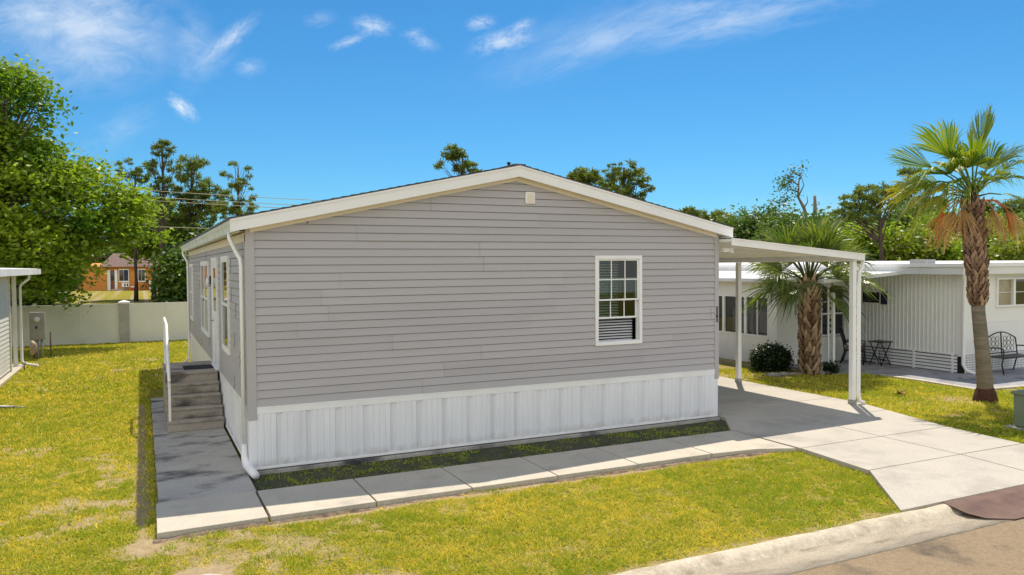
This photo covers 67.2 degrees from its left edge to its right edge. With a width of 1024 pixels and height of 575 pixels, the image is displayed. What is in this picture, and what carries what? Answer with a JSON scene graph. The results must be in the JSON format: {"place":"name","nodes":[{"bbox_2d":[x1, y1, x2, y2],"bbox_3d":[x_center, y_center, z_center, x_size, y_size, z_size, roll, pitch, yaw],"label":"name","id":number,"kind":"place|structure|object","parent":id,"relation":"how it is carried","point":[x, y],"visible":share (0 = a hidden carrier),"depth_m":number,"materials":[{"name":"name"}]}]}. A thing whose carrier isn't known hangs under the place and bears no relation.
{"place":"outdoors","nodes":[
{"label":"outdoors","id":0,"kind":"place"},
{"bbox_2d":[97,193,290,204],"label":"power line","id":1,"kind":"object","parent":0,"point":[222,201],"visible":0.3,"depth_m":51.99,"materials":[{"name":"beige"}]},
{"bbox_2d":[147,200,277,207],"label":"power line","id":2,"kind":"object","parent":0,"point":[218,204],"visible":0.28,"depth_m":52.49,"materials":[{"name":"beige"}]},
{"bbox_2d":[117,188,320,200],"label":"power line","id":3,"kind":"object","parent":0,"point":[230,195],"visible":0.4,"depth_m":51.99,"materials":[{"name":"beige"}]},
{"bbox_2d":[0,290,1023,574],"bbox_3d":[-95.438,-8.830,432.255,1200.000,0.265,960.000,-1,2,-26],"label":"lawn","id":4,"kind":"structure","parent":0,"point":[142,544],"depth_m":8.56,"materials":[{"name":"green plant"}]},
{"bbox_2d":[0,364,23,386],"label":"slab","id":5,"kind":"structure","parent":4,"relation":"on","point":[7,376],"depth_m":20.60,"materials":[{"name":"concrete"}]},
{"bbox_2d":[0,268,40,378],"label":"neighbour home","id":6,"kind":"object","parent":5,"relation":"on","point":[5,337],"visible":0.94,"depth_m":20.84,"materials":[{"name":"beige metal"}]},
{"bbox_2d":[0,405,24,407],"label":"drain pipe","id":7,"kind":"object","parent":4,"relation":"on","point":[6,406],"visible":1,"depth_m":15.77,"materials":[{"name":"white plastic"}]},
{"bbox_2d":[30,341,36,354],"bbox_3d":[-14.462,1.823,23.279,0.194,0.455,0.166,-1,2,-26],"label":"garden ornament","id":8,"kind":"object","parent":4,"relation":"on","point":[33,347],"visible":1,"depth_m":23.22,"materials":[{"name":"beige ceramic"}]},
{"bbox_2d":[29,312,45,358],"bbox_3d":[-15.037,1.528,24.426,0.420,1.495,0.260,-1,2,-26],"label":"meter pedestal","id":9,"kind":"object","parent":4,"relation":"on","point":[37,329],"visible":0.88,"depth_m":24.36,"materials":[{"name":"grey metal"}]},
{"bbox_2d":[10,241,90,305],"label":"broadleaf tree","id":10,"kind":"object","parent":4,"relation":"on","point":[37,300],"visible":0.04,"depth_m":59.16,"materials":[{"name":"green plant"}]},
{"bbox_2d":[50,332,51,356],"bbox_3d":[-14.933,1.848,24.940,0.044,0.825,0.038,-1,2,-26],"label":"ground stake","id":11,"kind":"object","parent":4,"relation":"on","point":[50,346],"visible":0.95,"depth_m":24.93,"materials":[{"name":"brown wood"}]},
{"bbox_2d":[70,236,112,262],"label":"broadleaf tree","id":12,"kind":"object","parent":4,"relation":"on","point":[107,254],"visible":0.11,"depth_m":115.38,"materials":[{"name":"green plant"}]},
{"bbox_2d":[0,53,187,312],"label":"broadleaf tree","id":13,"kind":"object","parent":4,"relation":"on","point":[39,182],"visible":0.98,"depth_m":27.28,"materials":[{"name":"green plant"}]},
{"bbox_2d":[11,300,187,346],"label":"boundary wall","id":14,"kind":"structure","parent":4,"relation":"on","point":[122,321],"depth_m":29.25,"materials":[{"name":"concrete"}]},
{"bbox_2d":[76,253,158,290],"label":"orange cottage","id":15,"kind":"structure","parent":4,"relation":"on","point":[119,276],"depth_m":99.89,"materials":[{"name":"paint"}]},
{"bbox_2d":[110,271,114,288],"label":"door","id":16,"kind":"structure","parent":15,"relation":"in","point":[112,274],"depth_m":99.93,"materials":[{"name":"brown"}]},
{"bbox_2d":[118,269,128,281],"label":"window","id":17,"kind":"structure","parent":15,"relation":"in","point":[123,273],"depth_m":99.88,"materials":[{"name":"white glass"}]},
{"bbox_2d":[138,269,145,281],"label":"window","id":18,"kind":"structure","parent":15,"relation":"in","point":[141,278],"depth_m":99.88,"materials":[{"name":"white glass"}]},
{"bbox_2d":[114,157,165,301],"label":"pine tree","id":19,"kind":"object","parent":4,"relation":"on","point":[137,171],"visible":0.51,"depth_m":65.93,"materials":[{"name":"green plant"}]},
{"bbox_2d":[110,200,184,299],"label":"broadleaf tree","id":20,"kind":"object","parent":4,"relation":"on","point":[146,252],"visible":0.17,"depth_m":68.88,"materials":[{"name":"green plant"}]},
{"bbox_2d":[142,138,182,302],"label":"pine tree","id":21,"kind":"object","parent":4,"relation":"on","point":[152,164],"visible":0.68,"depth_m":61.89,"materials":[{"name":"green plant"}]},
{"bbox_2d":[142,236,188,302],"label":"broadleaf tree","id":22,"kind":"object","parent":4,"relation":"on","point":[169,278],"visible":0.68,"depth_m":60.19,"materials":[{"name":"green plant"}]},
{"bbox_2d":[152,216,211,281],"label":"broadleaf tree","id":23,"kind":"object","parent":4,"relation":"on","point":[193,233],"visible":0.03,"depth_m":65.04,"materials":[{"name":"green plant"}]},
{"bbox_2d":[155,154,233,253],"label":"pine tree","id":24,"kind":"object","parent":4,"relation":"on","point":[195,164],"visible":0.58,"depth_m":67.34,"materials":[{"name":"green plant"}]},
{"bbox_2d":[151,398,255,503],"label":"side walk","id":25,"kind":"structure","parent":4,"relation":"on","point":[197,464],"depth_m":10.96,"materials":[{"name":"concrete"}]},
{"bbox_2d":[162,361,223,432],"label":"entry steps","id":26,"kind":"structure","parent":25,"relation":"on","point":[196,404],"depth_m":13.76,"materials":[{"name":"wood"}]},
{"bbox_2d":[163,317,170,421],"bbox_3d":[-6.364,1.436,14.210,0.044,1.637,2.650,-1,2,-26],"label":"handrail","id":27,"kind":"object","parent":26,"relation":"on","point":[166,345],"visible":1,"depth_m":13.55,"materials":[{"name":"white metal"}]},
{"bbox_2d":[183,364,213,369],"bbox_3d":[-6.033,1.527,14.805,0.520,0.010,0.600,-1,2,-26],"label":"door mat","id":28,"kind":"object","parent":26,"relation":"on","point":[191,367],"depth_m":14.70,"materials":[{"name":"black rubber"}]},
{"bbox_2d":[156,491,267,538],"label":"corner walk","id":29,"kind":"structure","parent":4,"relation":"on","point":[175,518],"depth_m":8.73,"materials":[{"name":"concrete"}]},
{"bbox_2d":[211,160,259,217],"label":"pine tree","id":30,"kind":"object","parent":4,"relation":"on","point":[232,210],"visible":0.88,"depth_m":61.80,"materials":[{"name":"green plant"}]},
{"bbox_2d":[433,143,482,175],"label":"pine tree","id":31,"kind":"object","parent":4,"relation":"on","point":[455,155],"visible":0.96,"depth_m":54.71,"materials":[{"name":"green plant"}]},
{"bbox_2d":[153,452,787,543],"bbox_3d":[0.190,2.564,9.914,8.721,0.049,0.307,-1,2,-24],"label":"soil edge","id":32,"kind":"object","parent":4,"relation":"on","point":[178,537],"visible":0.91,"depth_m":9.16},
{"bbox_2d":[248,417,719,475],"bbox_3d":[0.088,2.538,12.286,8.170,0.196,0.070,-1,2,-26],"label":"footing","id":33,"kind":"object","parent":4,"relation":"on","point":[386,457],"visible":0.24,"depth_m":11.93,"materials":[{"name":"concrete"}]},
{"bbox_2d":[180,162,733,478],"bbox_3d":[-2.954,0.089,18.439,8.677,4.479,14.561,-1,2,-26],"label":"mobile home","id":34,"kind":"object","parent":33,"relation":"on","point":[509,302],"visible":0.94,"depth_m":11.94,"materials":[{"name":"plastic"}]},
{"bbox_2d":[189,264,193,320],"bbox_3d":[-9.050,0.120,21.787,0.058,1.580,1.100,-1,2,-26],"label":"window","id":35,"kind":"structure","parent":34,"relation":"in","point":[190,265],"depth_m":21.78,"materials":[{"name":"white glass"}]},
{"bbox_2d":[200,261,210,337],"bbox_3d":[-6.855,0.225,17.224,0.058,1.620,2.130,-1,2,-26],"label":"window","id":36,"kind":"structure","parent":34,"relation":"in","point":[204,265],"depth_m":17.16,"materials":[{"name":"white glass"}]},
{"bbox_2d":[210,257,219,370],"bbox_3d":[-5.736,0.485,14.855,0.101,2.120,1.080,-1,2,-26],"label":"door","id":37,"kind":"structure","parent":34,"relation":"in","point":[214,274],"depth_m":14.84,"materials":[{"name":"white wood"}]},
{"bbox_2d":[220,256,230,354],"bbox_3d":[-4.828,0.282,13.006,0.058,1.620,1.110,-1,2,-26],"label":"window","id":38,"kind":"structure","parent":34,"relation":"in","point":[224,261],"depth_m":12.98,"materials":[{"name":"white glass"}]},
{"bbox_2d":[594,255,641,345],"bbox_3d":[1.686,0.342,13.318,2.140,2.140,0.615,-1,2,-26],"label":"window","id":39,"kind":"structure","parent":34,"relation":"in","point":[618,279],"depth_m":13.23,"materials":[{"name":"white plastic"}]},
{"bbox_2d":[249,420,729,494],"bbox_3d":[0.315,2.502,11.845,8.220,0.001,1.000,-1,2,-26],"label":"planting bed","id":40,"kind":"object","parent":4,"relation":"on","point":[500,453],"visible":0.6,"depth_m":11.51,"materials":[{"name":"soil"}]},
{"bbox_2d":[258,430,795,521],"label":"front walk","id":41,"kind":"structure","parent":4,"relation":"on","point":[284,503],"depth_m":10.32,"materials":[{"name":"concrete"}]},
{"bbox_2d":[567,166,604,187],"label":"pine tree","id":42,"kind":"object","parent":4,"relation":"on","point":[580,174],"visible":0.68,"depth_m":61.50,"materials":[{"name":"green plant"}]},
{"bbox_2d":[595,158,655,199],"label":"pine tree","id":43,"kind":"object","parent":4,"relation":"on","point":[629,176],"visible":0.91,"depth_m":57.68,"materials":[{"name":"green plant"}]},
{"bbox_2d":[679,206,701,216],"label":"pine tree","id":44,"kind":"object","parent":4,"relation":"on","point":[691,210],"visible":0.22,"depth_m":63.47,"materials":[{"name":"green plant"}]},
{"bbox_2d":[700,208,733,222],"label":"pine tree","id":45,"kind":"object","parent":4,"relation":"on","point":[706,216],"visible":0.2,"depth_m":59.38,"materials":[{"name":"green plant"}]},
{"bbox_2d":[709,203,763,238],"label":"broadleaf tree","id":46,"kind":"object","parent":4,"relation":"on","point":[727,220],"visible":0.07,"depth_m":45.01,"materials":[{"name":"green plant"}]},
{"bbox_2d":[728,196,807,239],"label":"broadleaf tree","id":47,"kind":"object","parent":4,"relation":"on","point":[749,225],"visible":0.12,"depth_m":43.43,"materials":[{"name":"green plant"}]},
{"bbox_2d":[748,340,796,372],"bbox_3d":[6.885,1.928,20.504,1.323,1.036,1.257,-1,2,-26],"label":"rounded bush","id":48,"kind":"object","parent":4,"relation":"on","point":[770,358],"visible":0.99,"depth_m":20.22,"materials":[{"name":"green plant"}]},
{"bbox_2d":[767,160,808,214],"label":"sparse tree","id":49,"kind":"object","parent":4,"relation":"on","point":[783,184],"visible":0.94,"depth_m":47.96,"materials":[{"name":"green plant"}]},
{"bbox_2d":[614,504,963,574],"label":"kerb","id":50,"kind":"structure","parent":4,"relation":"on","point":[721,559],"depth_m":7.83,"materials":[{"name":"concrete"}]},
{"bbox_2d":[742,200,837,242],"bbox_3d":[15.100,-1.474,40.290,5.777,6.123,5.262,0,2,11],"label":"broadleaf tree","id":51,"kind":"object","parent":4,"relation":"on","point":[771,223],"visible":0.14,"depth_m":39.76,"materials":[{"name":"green plant"}]},
{"bbox_2d":[813,196,816,216],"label":"dead snag","id":52,"kind":"object","parent":4,"relation":"on","point":[815,202],"visible":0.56,"depth_m":49.92,"materials":[{"name":"wood"}]},
{"bbox_2d":[741,215,899,375],"bbox_3d":[7.624,0.182,19.760,3.624,4.112,3.900,-1,2,-26],"label":"sabal palm","id":53,"kind":"object","parent":4,"relation":"on","point":[805,292],"visible":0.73,"depth_m":19.52,"materials":[{"name":"green plant"}]},
{"bbox_2d":[819,358,843,374],"bbox_3d":[8.264,2.127,19.961,0.649,0.579,0.581,-1,2,-26],"label":"clipped plant","id":54,"kind":"object","parent":4,"relation":"on","point":[831,367],"visible":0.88,"depth_m":19.85,"materials":[{"name":"green plant"}]},
{"bbox_2d":[801,203,861,233],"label":"broadleaf tree","id":55,"kind":"object","parent":4,"relation":"on","point":[825,212],"visible":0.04,"depth_m":45.57,"materials":[{"name":"green plant"}]},
{"bbox_2d":[691,513,1010,574],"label":"gutter","id":56,"kind":"object","parent":4,"relation":"on","point":[825,554],"visible":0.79,"depth_m":7.87,"materials":[{"name":"concrete"}]},
{"bbox_2d":[943,485,1023,519],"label":"gutter plate","id":57,"kind":"object","parent":56,"relation":"on","point":[1008,503],"visible":1,"depth_m":9.02,"materials":[{"name":"brown metal"}]},
{"bbox_2d":[814,215,908,260],"bbox_3d":[17.311,-1.118,38.045,4.984,5.556,5.720,1,2,33],"label":"broadleaf tree","id":58,"kind":"object","parent":4,"relation":"on","point":[867,241],"visible":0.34,"depth_m":36.74,"materials":[{"name":"green plant"}]},
{"bbox_2d":[828,180,909,260],"bbox_3d":[16.291,-1.539,35.069,3.394,6.564,2.416,-1,2,-26],"label":"broadleaf tree","id":59,"kind":"object","parent":4,"relation":"on","point":[867,207],"visible":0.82,"depth_m":34.86,"materials":[{"name":"green plant"}]},
{"bbox_2d":[719,259,1023,374],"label":"neighbour home","id":60,"kind":"object","parent":4,"relation":"on","point":[925,322],"visible":0.54,"depth_m":20.78,"materials":[{"name":"grey metal"}]},
{"bbox_2d":[719,294,722,332],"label":"window","id":61,"kind":"structure","parent":60,"relation":"in","point":[720,295],"depth_m":23.39,"materials":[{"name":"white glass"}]},
{"bbox_2d":[723,294,744,334],"bbox_3d":[6.607,0.797,22.836,0.075,1.160,0.930,-1,2,-26],"label":"window","id":62,"kind":"structure","parent":60,"relation":"in","point":[729,301],"depth_m":22.98,"materials":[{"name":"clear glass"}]},
{"bbox_2d":[745,295,768,337],"bbox_3d":[7.010,0.819,21.998,0.075,1.160,0.930,-1,2,-26],"label":"window","id":63,"kind":"structure","parent":60,"relation":"in","point":[756,324],"depth_m":21.98,"materials":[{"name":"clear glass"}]},
{"bbox_2d":[820,287,845,336],"bbox_3d":[9.238,0.694,22.234,0.970,1.400,0.090,-1,2,-26],"label":"window","id":64,"kind":"structure","parent":60,"relation":"in","point":[839,318],"depth_m":22.23,"materials":[{"name":"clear glass"}]},
{"bbox_2d":[861,291,880,303],"bbox_3d":[10.212,0.276,21.898,0.050,0.360,0.640,-1,2,-26],"label":"window","id":65,"kind":"structure","parent":60,"relation":"in","point":[876,298],"depth_m":21.86,"materials":[{"name":"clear glass"}]},
{"bbox_2d":[995,278,1014,306],"bbox_3d":[12.913,0.124,20.208,0.720,0.760,0.100,-1,2,-26],"label":"window","id":66,"kind":"structure","parent":60,"relation":"in","point":[1004,287],"depth_m":20.24,"materials":[{"name":"white glass"}]},
{"bbox_2d":[1015,277,1023,305],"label":"window","id":67,"kind":"structure","parent":60,"relation":"in","point":[1019,281],"depth_m":20.51,"materials":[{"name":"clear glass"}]},
{"bbox_2d":[789,360,1023,387],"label":"patio","id":68,"kind":"structure","parent":4,"relation":"on","point":[1012,377],"depth_m":19.53,"materials":[{"name":"grey concrete"}]},
{"bbox_2d":[838,326,865,364],"bbox_3d":[9.589,1.615,21.738,0.689,1.044,0.580,0,2,29],"label":"patio chair","id":69,"kind":"object","parent":68,"relation":"on","point":[844,341],"visible":0.84,"depth_m":21.63,"materials":[{"name":"black metal"}]},
{"bbox_2d":[867,340,892,365],"bbox_3d":[10.174,1.813,21.297,0.440,0.667,0.480,-1,2,-26],"label":"side table","id":70,"kind":"object","parent":68,"relation":"on","point":[881,342],"visible":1,"depth_m":21.22,"materials":[{"name":"black metal"}]},
{"bbox_2d":[879,374,1023,389],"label":"patio edging","id":71,"kind":"object","parent":68,"relation":"on","point":[953,385],"visible":0.36,"depth_m":17.93,"materials":[{"name":"concrete"}]},
{"bbox_2d":[988,331,1023,374],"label":"garden bench","id":72,"kind":"object","parent":68,"relation":"on","point":[1008,356],"visible":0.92,"depth_m":19.77,"materials":[{"name":"black metal"}]},
{"bbox_2d":[875,195,949,232],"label":"broadleaf tree","id":73,"kind":"object","parent":4,"relation":"on","point":[902,218],"visible":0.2,"depth_m":51.16,"materials":[{"name":"green plant"}]},
{"bbox_2d":[869,219,958,260],"bbox_3d":[19.220,-0.856,37.317,4.463,5.003,4.778,0,2,3],"label":"broadleaf tree","id":74,"kind":"object","parent":4,"relation":"on","point":[915,248],"visible":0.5,"depth_m":36.06,"materials":[{"name":"green plant"}]},
{"bbox_2d":[892,166,950,211],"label":"pine tree","id":75,"kind":"object","parent":4,"relation":"on","point":[905,171],"visible":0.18,"depth_m":55.87,"materials":[{"name":"green plant"}]},
{"bbox_2d":[906,205,961,251],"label":"broadleaf tree","id":76,"kind":"object","parent":4,"relation":"on","point":[921,224],"visible":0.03,"depth_m":45.38,"materials":[{"name":"green plant"}]},
{"bbox_2d":[911,227,962,260],"bbox_3d":[20.815,-0.908,37.979,4.005,5.066,5.297,0,2,23],"label":"broadleaf tree","id":77,"kind":"object","parent":4,"relation":"on","point":[952,251],"visible":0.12,"depth_m":36.24,"materials":[{"name":"green plant"}]},
{"bbox_2d":[876,103,1023,402],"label":"fan palm","id":78,"kind":"object","parent":4,"relation":"on","point":[972,223],"visible":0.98,"depth_m":15.62,"materials":[{"name":"green plant"}]},
{"bbox_2d":[959,209,1023,255],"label":"broadleaf tree","id":79,"kind":"object","parent":4,"relation":"on","point":[989,233],"visible":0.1,"depth_m":38.42,"materials":[{"name":"green plant"}]},
{"bbox_2d":[985,195,1023,222],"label":"pine tree","id":80,"kind":"object","parent":4,"relation":"on","point":[1014,203],"visible":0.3,"depth_m":57.62,"materials":[{"name":"green plant"}]},
{"bbox_2d":[986,219,1023,260],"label":"broadleaf tree","id":81,"kind":"object","parent":4,"relation":"on","point":[997,251],"visible":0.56,"depth_m":34.65,"materials":[{"name":"green plant"}]},
{"bbox_2d":[997,203,1023,227],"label":"broadleaf tree","id":82,"kind":"object","parent":4,"relation":"on","point":[1019,215],"visible":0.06,"depth_m":50.02,"materials":[{"name":"green plant"}]},
{"bbox_2d":[1004,389,1023,430],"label":"utility cabinet","id":83,"kind":"object","parent":4,"relation":"on","point":[1018,422],"visible":0.83,"depth_m":13.11,"materials":[{"name":"metal"}]},
{"bbox_2d":[0,0,1023,243],"label":"sky","id":84,"kind":"structure","parent":0,"point":[322,99],"materials":[{"name":"blue"}]},
{"bbox_2d":[715,377,1023,511],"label":"driveway","id":85,"kind":"structure","parent":0,"point":[907,463],"depth_m":11.93,"materials":[{"name":"concrete"}]},
{"bbox_2d":[719,238,865,403],"bbox_3d":[3.102,0.589,19.303,3.396,3.250,10.929,-1,2,-26],"label":"carport","id":86,"kind":"object","parent":85,"relation":"on","point":[738,252],"visible":0.5,"depth_m":15.16,"materials":[{"name":"white metal"}]},
{"bbox_2d":[789,518,1023,574],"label":"road","id":87,"kind":"structure","parent":0,"point":[996,549],"depth_m":7.59,"materials":[{"name":"beige asphalt"}]}
]}

